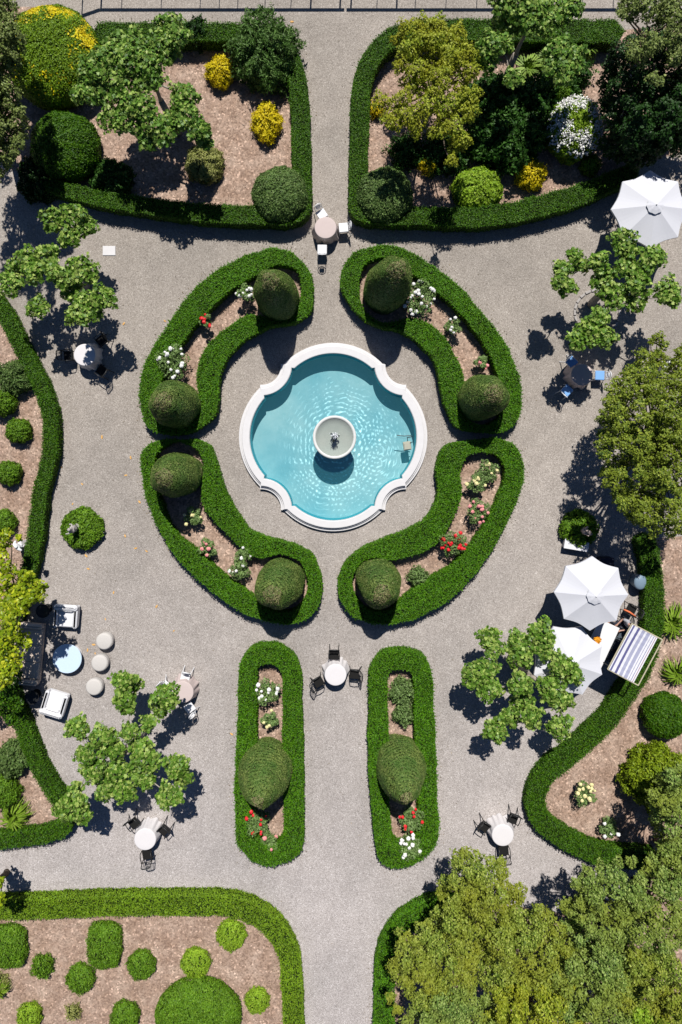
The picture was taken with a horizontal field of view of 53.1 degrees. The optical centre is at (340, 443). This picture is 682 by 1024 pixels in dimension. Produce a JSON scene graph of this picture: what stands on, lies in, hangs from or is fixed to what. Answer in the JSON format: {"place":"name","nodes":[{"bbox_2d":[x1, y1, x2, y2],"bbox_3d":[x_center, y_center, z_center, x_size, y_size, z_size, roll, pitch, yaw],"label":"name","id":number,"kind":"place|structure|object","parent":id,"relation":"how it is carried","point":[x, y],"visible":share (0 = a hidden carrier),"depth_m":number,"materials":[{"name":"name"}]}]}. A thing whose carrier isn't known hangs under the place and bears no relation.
{"place":"outdoors","nodes":[
{"label":"outdoors","id":0,"kind":"place"},
{"bbox_2d":[0,0,681,1023],"bbox_3d":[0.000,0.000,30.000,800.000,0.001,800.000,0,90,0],"label":"ground","id":1,"kind":"structure","parent":0,"point":[336,894],"depth_m":30.00,"materials":[{"name":"gravel"}]},
{"bbox_2d":[0,527,49,690],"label":"citrus tree","id":2,"kind":"object","parent":1,"relation":"on","point":[17,600],"visible":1,"depth_m":27.00,"materials":[{"name":"green plant"}]},
{"bbox_2d":[11,621,45,685],"bbox_3d":[-13.518,9.085,29.599,1.052,0.803,2.660,5,90,0],"label":"lounge sofa","id":3,"kind":"object","parent":1,"relation":"on","point":[32,662],"visible":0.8,"depth_m":29.54,"materials":[{"name":"black fabric"}]},
{"bbox_2d":[0,322,57,827],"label":"planting bed","id":4,"kind":"object","parent":1,"relation":"on","point":[28,406],"visible":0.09,"depth_m":29.99,"materials":[{"name":"soil"}]},
{"bbox_2d":[0,658,23,725],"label":"evergreen tree","id":5,"kind":"object","parent":4,"relation":"on","point":[7,694],"visible":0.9,"depth_m":28.46,"materials":[{"name":"green plant"}]},
{"bbox_2d":[0,736,28,780],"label":"round shrub","id":6,"kind":"object","parent":4,"relation":"on","point":[13,761],"visible":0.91,"depth_m":29.32,"materials":[{"name":"green plant"}]},
{"bbox_2d":[0,359,32,398],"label":"round shrub","id":7,"kind":"object","parent":4,"relation":"on","point":[13,375],"visible":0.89,"depth_m":29.34,"materials":[{"name":"green plant"}]},
{"bbox_2d":[0,292,75,849],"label":"clipped hedge","id":8,"kind":"object","parent":4,"relation":"on","point":[45,775],"visible":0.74,"depth_m":29.43,"materials":[{"name":"green plant"}]},
{"bbox_2d":[39,688,69,718],"bbox_3d":[-12.411,11.275,29.663,1.020,0.675,1.036,17,90,0],"label":"lounge armchair","id":9,"kind":"object","parent":1,"relation":"on","point":[54,703],"visible":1,"depth_m":29.53,"materials":[{"name":"white fabric"}]},
{"bbox_2d":[0,203,118,327],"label":"plane tree","id":10,"kind":"object","parent":1,"relation":"on","point":[84,309],"visible":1,"depth_m":27.04,"materials":[{"name":"green plant"}]},
{"bbox_2d":[52,644,81,672],"bbox_3d":[-11.889,9.330,29.808,1.270,0.385,1.270,0,90,0],"label":"coffee table","id":11,"kind":"object","parent":1,"relation":"on","point":[66,658],"visible":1,"depth_m":29.61,"materials":[{"name":"white paint"}]},
{"bbox_2d":[60,505,104,550],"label":"round shrub","id":12,"kind":"object","parent":1,"relation":"on","point":[88,534],"visible":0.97,"depth_m":29.49,"materials":[{"name":"green plant"}]},
{"bbox_2d":[50,669,195,826],"bbox_3d":[-8.780,12.141,28.370,5.865,3.325,6.401,0,90,0],"label":"plane tree","id":13,"kind":"object","parent":1,"relation":"on","point":[73,801],"visible":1,"depth_m":27.20,"materials":[{"name":"green plant"}]},
{"bbox_2d":[0,914,284,1023],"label":"planting bed","id":14,"kind":"object","parent":1,"relation":"on","point":[162,937],"visible":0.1,"depth_m":29.99,"materials":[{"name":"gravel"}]},
{"bbox_2d":[0,921,29,969],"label":"round shrub","id":15,"kind":"object","parent":14,"relation":"on","point":[14,950],"visible":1,"depth_m":29.52,"materials":[{"name":"green plant"}]},
{"bbox_2d":[63,959,96,996],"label":"round shrub","id":16,"kind":"object","parent":14,"relation":"on","point":[79,976],"visible":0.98,"depth_m":29.60,"materials":[{"name":"green plant"}]},
{"bbox_2d":[85,919,123,970],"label":"round shrub","id":17,"kind":"object","parent":14,"relation":"on","point":[104,941],"visible":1,"depth_m":29.55,"materials":[{"name":"green plant"}]},
{"bbox_2d":[124,948,156,981],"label":"round shrub","id":18,"kind":"object","parent":14,"relation":"on","point":[141,963],"visible":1,"depth_m":29.60,"materials":[{"name":"green plant"}]},
{"bbox_2d":[0,886,305,1023],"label":"clipped hedge","id":19,"kind":"object","parent":14,"relation":"on","point":[269,920],"visible":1,"depth_m":29.44,"materials":[{"name":"green plant"}]},
{"bbox_2d":[180,945,211,978],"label":"round shrub","id":20,"kind":"object","parent":14,"relation":"on","point":[195,962],"visible":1,"depth_m":29.63,"materials":[{"name":"green plant"}]},
{"bbox_2d":[154,975,241,1023],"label":"round shrub","id":21,"kind":"object","parent":14,"relation":"on","point":[200,1000],"visible":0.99,"depth_m":29.21,"materials":[{"name":"green plant"}]},
{"bbox_2d":[215,917,247,953],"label":"round shrub","id":22,"kind":"object","parent":14,"relation":"on","point":[230,935],"visible":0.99,"depth_m":29.63,"materials":[{"name":"green plant"}]},
{"bbox_2d":[0,5,291,205],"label":"planting bed","id":23,"kind":"object","parent":1,"relation":"on","point":[240,163],"visible":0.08,"depth_m":29.99,"materials":[{"name":"soil"}]},
{"bbox_2d":[0,0,27,94],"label":"oak tree","id":24,"kind":"object","parent":23,"relation":"on","point":[10,42],"visible":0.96,"depth_m":24.73,"materials":[{"name":"green plant"}]},
{"bbox_2d":[0,73,30,182],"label":"oak tree","id":25,"kind":"object","parent":23,"relation":"on","point":[10,126],"visible":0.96,"depth_m":25.17,"materials":[{"name":"green plant"}]},
{"bbox_2d":[15,154,62,205],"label":"round shrub","id":26,"kind":"object","parent":23,"relation":"on","point":[32,180],"visible":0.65,"depth_m":29.27,"materials":[{"name":"green plant"}]},
{"bbox_2d":[8,4,101,110],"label":"flowering dome shrub","id":27,"kind":"object","parent":23,"relation":"on","point":[60,39],"visible":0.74,"depth_m":28.34,"materials":[{"name":"green plant"}]},
{"bbox_2d":[29,110,101,183],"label":"round shrub","id":28,"kind":"object","parent":23,"relation":"on","point":[65,146],"visible":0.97,"depth_m":28.74,"materials":[{"name":"green plant"}]},
{"bbox_2d":[88,155,136,196],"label":"round shrub","id":29,"kind":"object","parent":23,"relation":"on","point":[112,175],"visible":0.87,"depth_m":29.28,"materials":[{"name":"green plant"}]},
{"bbox_2d":[68,11,214,151],"bbox_3d":[-7.666,-14.046,27.810,5.516,4.455,5.582,0,90,0],"label":"plane tree","id":30,"kind":"object","parent":23,"relation":"on","point":[108,60],"visible":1,"depth_m":26.13,"materials":[{"name":"green plant"}]},
{"bbox_2d":[43,19,313,231],"bbox_3d":[-6.992,-13.731,29.572,11.655,0.926,8.920,0,90,0],"label":"clipped hedge","id":31,"kind":"object","parent":23,"relation":"on","point":[210,214],"visible":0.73,"depth_m":29.23,"materials":[{"name":"green plant"}]},
{"bbox_2d":[183,145,225,186],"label":"round shrub","id":32,"kind":"object","parent":23,"relation":"on","point":[202,166],"visible":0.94,"depth_m":29.34,"materials":[{"name":"green plant"}]},
{"bbox_2d":[203,53,234,91],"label":"round shrub","id":33,"kind":"object","parent":23,"relation":"on","point":[217,73],"visible":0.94,"depth_m":29.42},
{"bbox_2d":[222,2,306,98],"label":"round shrub","id":34,"kind":"object","parent":23,"relation":"on","point":[259,51],"visible":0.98,"depth_m":28.72,"materials":[{"name":"green plant"}]},
{"bbox_2d":[249,101,285,146],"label":"round shrub","id":35,"kind":"object","parent":23,"relation":"on","point":[267,119],"visible":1,"depth_m":29.42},
{"bbox_2d":[250,165,308,226],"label":"round shrub","id":36,"kind":"object","parent":23,"relation":"on","point":[277,193],"visible":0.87,"depth_m":28.71,"materials":[{"name":"green plant"}]},
{"bbox_2d":[137,246,314,436],"bbox_3d":[-5.303,-4.559,29.642,4.517,0.789,9.894,42,90,0],"label":"box hedge","id":37,"kind":"object","parent":1,"relation":"on","point":[212,292],"visible":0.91,"depth_m":29.35,"materials":[{"name":"green plant"}]},
{"bbox_2d":[158,439,307,609],"bbox_3d":[-5.015,3.836,29.988,3.334,0.001,9.250,-43,90,0],"label":"planting bed","id":38,"kind":"object","parent":1,"relation":"on","point":[223,542],"visible":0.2,"depth_m":29.99,"materials":[{"name":"soil"}]},
{"bbox_2d":[150,452,203,497],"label":"yew topiary","id":39,"kind":"object","parent":38,"relation":"on","point":[175,474],"visible":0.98,"depth_m":27.52,"materials":[{"name":"plant"}]},
{"bbox_2d":[139,437,323,625],"bbox_3d":[-5.032,3.937,29.636,4.503,0.793,10.290,-44,90,0],"label":"box hedge","id":40,"kind":"object","parent":38,"relation":"on","point":[219,506],"visible":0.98,"depth_m":29.35,"materials":[{"name":"green plant"}]},
{"bbox_2d":[254,557,304,609],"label":"yew topiary","id":41,"kind":"object","parent":38,"relation":"on","point":[280,583],"visible":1,"depth_m":27.51,"materials":[{"name":"plant"}]},
{"bbox_2d":[166,267,301,391],"bbox_3d":[-5.050,-4.436,29.988,2.941,0.001,8.968,43,90,0],"label":"planting bed","id":42,"kind":"object","parent":1,"relation":"on","point":[204,335],"visible":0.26,"depth_m":29.99,"materials":[{"name":"soil"}]},
{"bbox_2d":[154,343,190,379],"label":"rose bush","id":43,"kind":"object","parent":42,"relation":"on","point":[171,364],"visible":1,"depth_m":29.15,"materials":[{"name":"green plant"}]},
{"bbox_2d":[148,380,200,428],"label":"yew topiary","id":44,"kind":"object","parent":42,"relation":"on","point":[174,403],"visible":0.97,"depth_m":27.51,"materials":[{"name":"plant"}]},
{"bbox_2d":[253,269,299,320],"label":"yew topiary","id":45,"kind":"object","parent":42,"relation":"on","point":[276,294],"visible":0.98,"depth_m":26.96,"materials":[{"name":"plant"}]},
{"bbox_2d":[233,640,305,867],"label":"box hedge","id":46,"kind":"object","parent":1,"relation":"on","point":[284,660],"visible":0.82,"depth_m":29.35,"materials":[{"name":"green plant"}]},
{"bbox_2d":[257,663,284,835],"bbox_3d":[-3.062,13.381,29.988,1.507,0.001,8.106,0,90,0],"label":"planting bed","id":47,"kind":"object","parent":1,"relation":"on","point":[275,825],"visible":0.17,"depth_m":29.99,"materials":[{"name":"soil"}]},
{"bbox_2d":[238,736,292,809],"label":"yew topiary","id":48,"kind":"object","parent":47,"relation":"on","point":[266,774],"visible":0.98,"depth_m":28.01,"materials":[{"name":"plant"}]},
{"bbox_2d":[239,343,426,530],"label":"garden pool","id":49,"kind":"structure","parent":1,"relation":"on","point":[285,412],"depth_m":30.62,"materials":[{"name":"liquid"}]},
{"bbox_2d":[313,415,355,458],"bbox_3d":[-0.276,-0.276,29.437,1.850,2.227,1.850,0,90,0],"label":"tiered fountain","id":50,"kind":"object","parent":49,"relation":"in","point":[334,436],"visible":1,"depth_m":29.02,"materials":[{"name":"grey stone"}]},
{"bbox_2d":[5,10,669,1021],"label":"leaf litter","id":51,"kind":"object","parent":1,"relation":"on","point":[339,558],"visible":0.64,"depth_m":29.98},
{"bbox_2d":[0,33,681,1023],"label":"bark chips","id":52,"kind":"object","parent":1,"relation":"on","point":[252,559],"visible":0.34,"depth_m":29.97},
{"bbox_2d":[387,669,416,837],"bbox_3d":[2.660,13.481,29.988,1.584,0.001,7.816,0,90,0],"label":"planting bed","id":53,"kind":"object","parent":1,"relation":"on","point":[396,809],"visible":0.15,"depth_m":29.99,"materials":[{"name":"soil"}]},
{"bbox_2d":[376,733,426,804],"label":"yew topiary","id":54,"kind":"object","parent":53,"relation":"on","point":[401,768],"visible":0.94,"depth_m":27.99,"materials":[{"name":"plant"}]},
{"bbox_2d":[366,645,440,870],"bbox_3d":[2.693,13.567,29.638,3.259,0.787,9.572,0,90,0],"label":"box hedge","id":55,"kind":"object","parent":1,"relation":"on","point":[412,660],"visible":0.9,"depth_m":29.35,"materials":[{"name":"green plant"}]},
{"bbox_2d":[372,885,475,1023],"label":"clipped hedge","id":56,"kind":"object","parent":1,"relation":"on","point":[405,916],"visible":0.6,"depth_m":29.44,"materials":[{"name":"green plant"}]},
{"bbox_2d":[352,452,502,608],"bbox_3d":[4.037,3.974,29.988,3.091,0.001,8.930,45,90,0],"label":"planting bed","id":57,"kind":"object","parent":1,"relation":"on","point":[430,556],"visible":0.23,"depth_m":29.99,"materials":[{"name":"soil"}]},
{"bbox_2d":[355,558,401,609],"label":"yew topiary","id":58,"kind":"object","parent":57,"relation":"on","point":[379,583],"visible":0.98,"depth_m":27.41,"materials":[{"name":"plant"}]},
{"bbox_2d":[358,260,497,424],"bbox_3d":[4.091,-4.588,29.988,3.135,0.001,9.002,-44,90,0],"label":"planting bed","id":59,"kind":"object","parent":1,"relation":"on","point":[469,356],"visible":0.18,"depth_m":29.99,"materials":[{"name":"soil"}]},
{"bbox_2d":[363,255,412,314],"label":"yew topiary","id":60,"kind":"object","parent":59,"relation":"on","point":[387,285],"visible":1,"depth_m":26.93,"materials":[{"name":"plant"}]},
{"bbox_2d":[403,278,436,316],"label":"rose bush","id":61,"kind":"object","parent":59,"relation":"on","point":[420,298],"visible":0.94,"depth_m":29.04,"materials":[{"name":"green plant"}]},
{"bbox_2d":[457,374,509,421],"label":"yew topiary","id":62,"kind":"object","parent":59,"relation":"on","point":[482,397],"visible":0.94,"depth_m":27.46,"materials":[{"name":"plant"}]},
{"bbox_2d":[337,436,524,625],"bbox_3d":[4.208,3.935,29.639,4.739,0.794,10.285,41,90,0],"label":"box hedge","id":63,"kind":"object","parent":1,"relation":"on","point":[440,587],"visible":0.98,"depth_m":29.35,"materials":[{"name":"green plant"}]},
{"bbox_2d":[339,243,522,433],"bbox_3d":[4.209,-4.719,29.642,4.282,0.782,10.307,-41,90,0],"label":"box hedge","id":64,"kind":"object","parent":1,"relation":"on","point":[430,340],"visible":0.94,"depth_m":29.35,"materials":[{"name":"green plant"}]},
{"bbox_2d":[429,845,527,955],"bbox_3d":[5.275,17.583,27.203,3.694,5.659,4.512,0,90,0],"label":"leafy tree","id":65,"kind":"object","parent":1,"relation":"on","point":[476,883],"visible":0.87,"depth_m":25.61,"materials":[{"name":"green plant"}]},
{"bbox_2d":[461,614,584,745],"bbox_3d":[7.320,9.521,28.370,5.023,3.319,5.350,0,90,0],"label":"plane tree","id":66,"kind":"object","parent":1,"relation":"on","point":[483,681],"visible":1,"depth_m":27.31,"materials":[{"name":"green plant"}]},
{"bbox_2d":[366,24,681,207],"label":"planting bed","id":67,"kind":"object","parent":1,"relation":"on","point":[433,196],"visible":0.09,"depth_m":29.99,"materials":[{"name":"soil"}]},
{"bbox_2d":[356,165,413,229],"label":"round shrub","id":68,"kind":"object","parent":67,"relation":"on","point":[386,194],"visible":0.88,"depth_m":28.72,"materials":[{"name":"green plant"}]},
{"bbox_2d":[381,131,428,175],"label":"round shrub","id":69,"kind":"object","parent":67,"relation":"on","point":[404,151],"visible":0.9,"depth_m":29.57,"materials":[{"name":"green plant"}]},
{"bbox_2d":[372,10,484,167],"bbox_3d":[3.330,-13.768,27.720,4.329,4.610,6.490,0,90,0],"label":"leafy tree","id":70,"kind":"object","parent":67,"relation":"on","point":[451,61],"visible":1,"depth_m":26.05,"materials":[{"name":"green plant"}]},
{"bbox_2d":[422,127,473,178],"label":"round shrub","id":71,"kind":"object","parent":67,"relation":"on","point":[437,154],"visible":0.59,"depth_m":29.50,"materials":[{"name":"green plant"}]},
{"bbox_2d":[449,165,503,208],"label":"round shrub","id":72,"kind":"object","parent":67,"relation":"on","point":[479,186],"visible":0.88,"depth_m":29.13,"materials":[{"name":"green plant"}]},
{"bbox_2d":[454,69,512,132],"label":"round shrub","id":73,"kind":"object","parent":67,"relation":"on","point":[488,86],"visible":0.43,"depth_m":28.90,"materials":[{"name":"green plant"}]},
{"bbox_2d":[347,16,640,233],"bbox_3d":[6.544,-13.746,29.569,12.603,0.931,9.130,0,90,0],"label":"clipped hedge","id":74,"kind":"object","parent":67,"relation":"on","point":[379,53],"visible":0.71,"depth_m":29.23,"materials":[{"name":"green plant"}]},
{"bbox_2d":[463,91,553,178],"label":"round shrub","id":75,"kind":"object","parent":67,"relation":"on","point":[506,137],"visible":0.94,"depth_m":28.71,"materials":[{"name":"green plant"}]},
{"bbox_2d":[498,72,561,123],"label":"round shrub","id":76,"kind":"object","parent":67,"relation":"on","point":[538,95],"visible":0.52,"depth_m":28.84,"materials":[{"name":"green plant"}]},
{"bbox_2d":[513,158,547,191],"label":"round shrub","id":77,"kind":"object","parent":67,"relation":"on","point":[531,176],"visible":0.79,"depth_m":29.33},
{"bbox_2d":[472,0,589,89],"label":"plane tree","id":78,"kind":"object","parent":67,"relation":"on","point":[540,17],"visible":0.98,"depth_m":26.18,"materials":[{"name":"green plant"}]},
{"bbox_2d":[543,93,604,165],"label":"white flowering bush","id":79,"kind":"object","parent":67,"relation":"on","point":[576,127],"visible":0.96,"depth_m":28.55,"materials":[{"name":"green plant"}]},
{"bbox_2d":[597,125,662,171],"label":"round shrub","id":80,"kind":"object","parent":67,"relation":"on","point":[609,148],"visible":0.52,"depth_m":28.41,"materials":[{"name":"green plant"}]},
{"bbox_2d":[594,24,681,157],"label":"evergreen tree","id":81,"kind":"object","parent":67,"relation":"on","point":[637,98],"visible":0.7,"depth_m":26.64,"materials":[{"name":"green plant"}]},
{"bbox_2d":[615,0,681,87],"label":"oak tree","id":82,"kind":"object","parent":67,"relation":"on","point":[661,9],"visible":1,"depth_m":24.94,"materials":[{"name":"green plant"}]},
{"bbox_2d":[649,70,681,157],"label":"evergreen tree","id":83,"kind":"object","parent":67,"relation":"on","point":[666,130],"visible":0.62,"depth_m":26.39,"materials":[{"name":"green plant"}]},
{"bbox_2d":[393,868,681,1023],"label":"planting bed","id":84,"kind":"object","parent":1,"relation":"on","point":[403,1001],"visible":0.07,"depth_m":29.99,"materials":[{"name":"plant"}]},
{"bbox_2d":[384,913,479,1015],"bbox_3d":[3.562,20.197,27.411,3.740,5.276,4.353,0,90,0],"label":"leafy tree","id":85,"kind":"object","parent":84,"relation":"on","point":[461,966],"visible":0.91,"depth_m":25.73,"materials":[{"name":"green plant"}]},
{"bbox_2d":[397,981,500,1023],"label":"leafy tree","id":86,"kind":"object","parent":84,"relation":"on","point":[445,1013],"visible":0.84,"depth_m":25.65,"materials":[{"name":"green plant"}]},
{"bbox_2d":[470,902,575,1002],"bbox_3d":[7.053,19.029,27.154,4.328,5.786,3.967,0,90,0],"label":"leafy tree","id":87,"kind":"object","parent":84,"relation":"on","point":[534,939],"visible":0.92,"depth_m":25.37,"materials":[{"name":"green plant"}]},
{"bbox_2d":[482,974,587,1023],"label":"leafy tree","id":88,"kind":"object","parent":84,"relation":"on","point":[521,1005],"visible":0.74,"depth_m":25.03,"materials":[{"name":"green plant"}]},
{"bbox_2d":[539,934,643,1023],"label":"leafy tree","id":89,"kind":"object","parent":84,"relation":"on","point":[591,970],"visible":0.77,"depth_m":24.90,"materials":[{"name":"green plant"}]},
{"bbox_2d":[600,943,681,1023],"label":"leafy tree","id":90,"kind":"object","parent":84,"relation":"on","point":[671,981],"visible":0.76,"depth_m":25.11,"materials":[{"name":"green plant"}]},
{"bbox_2d":[533,626,601,694],"bbox_3d":[9.312,8.899,28.700,2.802,2.600,2.802,-1,90,0],"label":"garden umbrella","id":91,"kind":"object","parent":1,"relation":"on","point":[580,646],"visible":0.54,"depth_m":27.89,"materials":[{"name":"white fabric"}]},
{"bbox_2d":[558,508,599,547],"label":"round shrub","id":92,"kind":"object","parent":1,"relation":"on","point":[574,522],"visible":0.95,"depth_m":29.48,"materials":[{"name":"green plant"}]},
{"bbox_2d":[553,556,627,629],"bbox_3d":[10.113,6.054,28.500,2.788,3.000,2.788,24,90,0],"label":"garden umbrella","id":93,"kind":"object","parent":1,"relation":"on","point":[590,593],"visible":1,"depth_m":27.47,"materials":[{"name":"white fabric"}]},
{"bbox_2d":[522,531,666,870],"bbox_3d":[10.963,11.136,29.659,6.147,0.741,14.725,0,90,0],"label":"clipped hedge","id":94,"kind":"object","parent":1,"relation":"on","point":[587,735],"visible":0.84,"depth_m":29.41,"materials":[{"name":"green plant"}]},
{"bbox_2d":[555,854,639,957],"bbox_3d":[9.839,17.789,27.124,3.712,5.838,4.492,0,90,0],"label":"leafy tree","id":95,"kind":"object","parent":1,"relation":"on","point":[591,897],"visible":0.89,"depth_m":25.14,"materials":[{"name":"green plant"}]},
{"bbox_2d":[545,536,681,855],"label":"planting bed","id":96,"kind":"object","parent":1,"relation":"on","point":[634,826],"visible":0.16,"depth_m":29.99,"materials":[{"name":"soil"}]},
{"bbox_2d":[615,740,681,819],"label":"round shrub","id":97,"kind":"object","parent":96,"relation":"on","point":[645,767],"visible":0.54,"depth_m":28.89,"materials":[{"name":"green plant"}]},
{"bbox_2d":[639,690,681,738],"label":"round shrub","id":98,"kind":"object","parent":96,"relation":"on","point":[661,713],"visible":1,"depth_m":29.10,"materials":[{"name":"green plant"}]},
{"bbox_2d":[645,761,681,848],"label":"leafy tree","id":99,"kind":"object","parent":96,"relation":"on","point":[672,799],"visible":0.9,"depth_m":26.22,"materials":[{"name":"green plant"}]},
{"bbox_2d":[647,838,681,899],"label":"leafy tree","id":100,"kind":"object","parent":96,"relation":"on","point":[674,861],"visible":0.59,"depth_m":25.59,"materials":[{"name":"green plant"}]},
{"bbox_2d":[550,227,681,351],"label":"plane tree","id":101,"kind":"object","parent":1,"relation":"on","point":[634,275],"visible":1,"depth_m":26.89,"materials":[{"name":"green plant"}]},
{"bbox_2d":[603,616,662,685],"bbox_3d":[12.068,8.652,28.991,1.469,2.033,2.171,28,90,0],"label":"canopy swing","id":102,"kind":"object","parent":1,"relation":"on","point":[635,646],"visible":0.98,"depth_m":28.00,"materials":[{"name":"white fabric"}]},
{"bbox_2d":[593,330,681,539],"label":"leafy tree","id":103,"kind":"object","parent":1,"relation":"on","point":[655,440],"visible":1,"depth_m":25.70,"materials":[{"name":"green plant"}]},
{"bbox_2d":[610,170,681,248],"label":"garden umbrella","id":104,"kind":"object","parent":1,"relation":"on","point":[648,205],"visible":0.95,"depth_m":27.66,"materials":[{"name":"white fabric"}]},
{"bbox_2d":[614,835,681,969],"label":"leafy tree","id":105,"kind":"object","parent":1,"relation":"on","point":[649,905],"visible":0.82,"depth_m":25.06,"materials":[{"name":"green plant"}]},
{"bbox_3d":[-8.395,16.950,29.624,0.890,0.752,0.890,0,90,0],"label":"round table","id":106,"kind":"object","parent":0,"visible":0},
{"bbox_2d":[134,817,161,849],"bbox_3d":[-8.399,16.950,29.605,1.241,0.735,1.050,-32,90,0],"label":"tablecloth","id":107,"kind":"object","parent":106,"relation":"on","point":[147,836],"visible":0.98,"depth_m":29.24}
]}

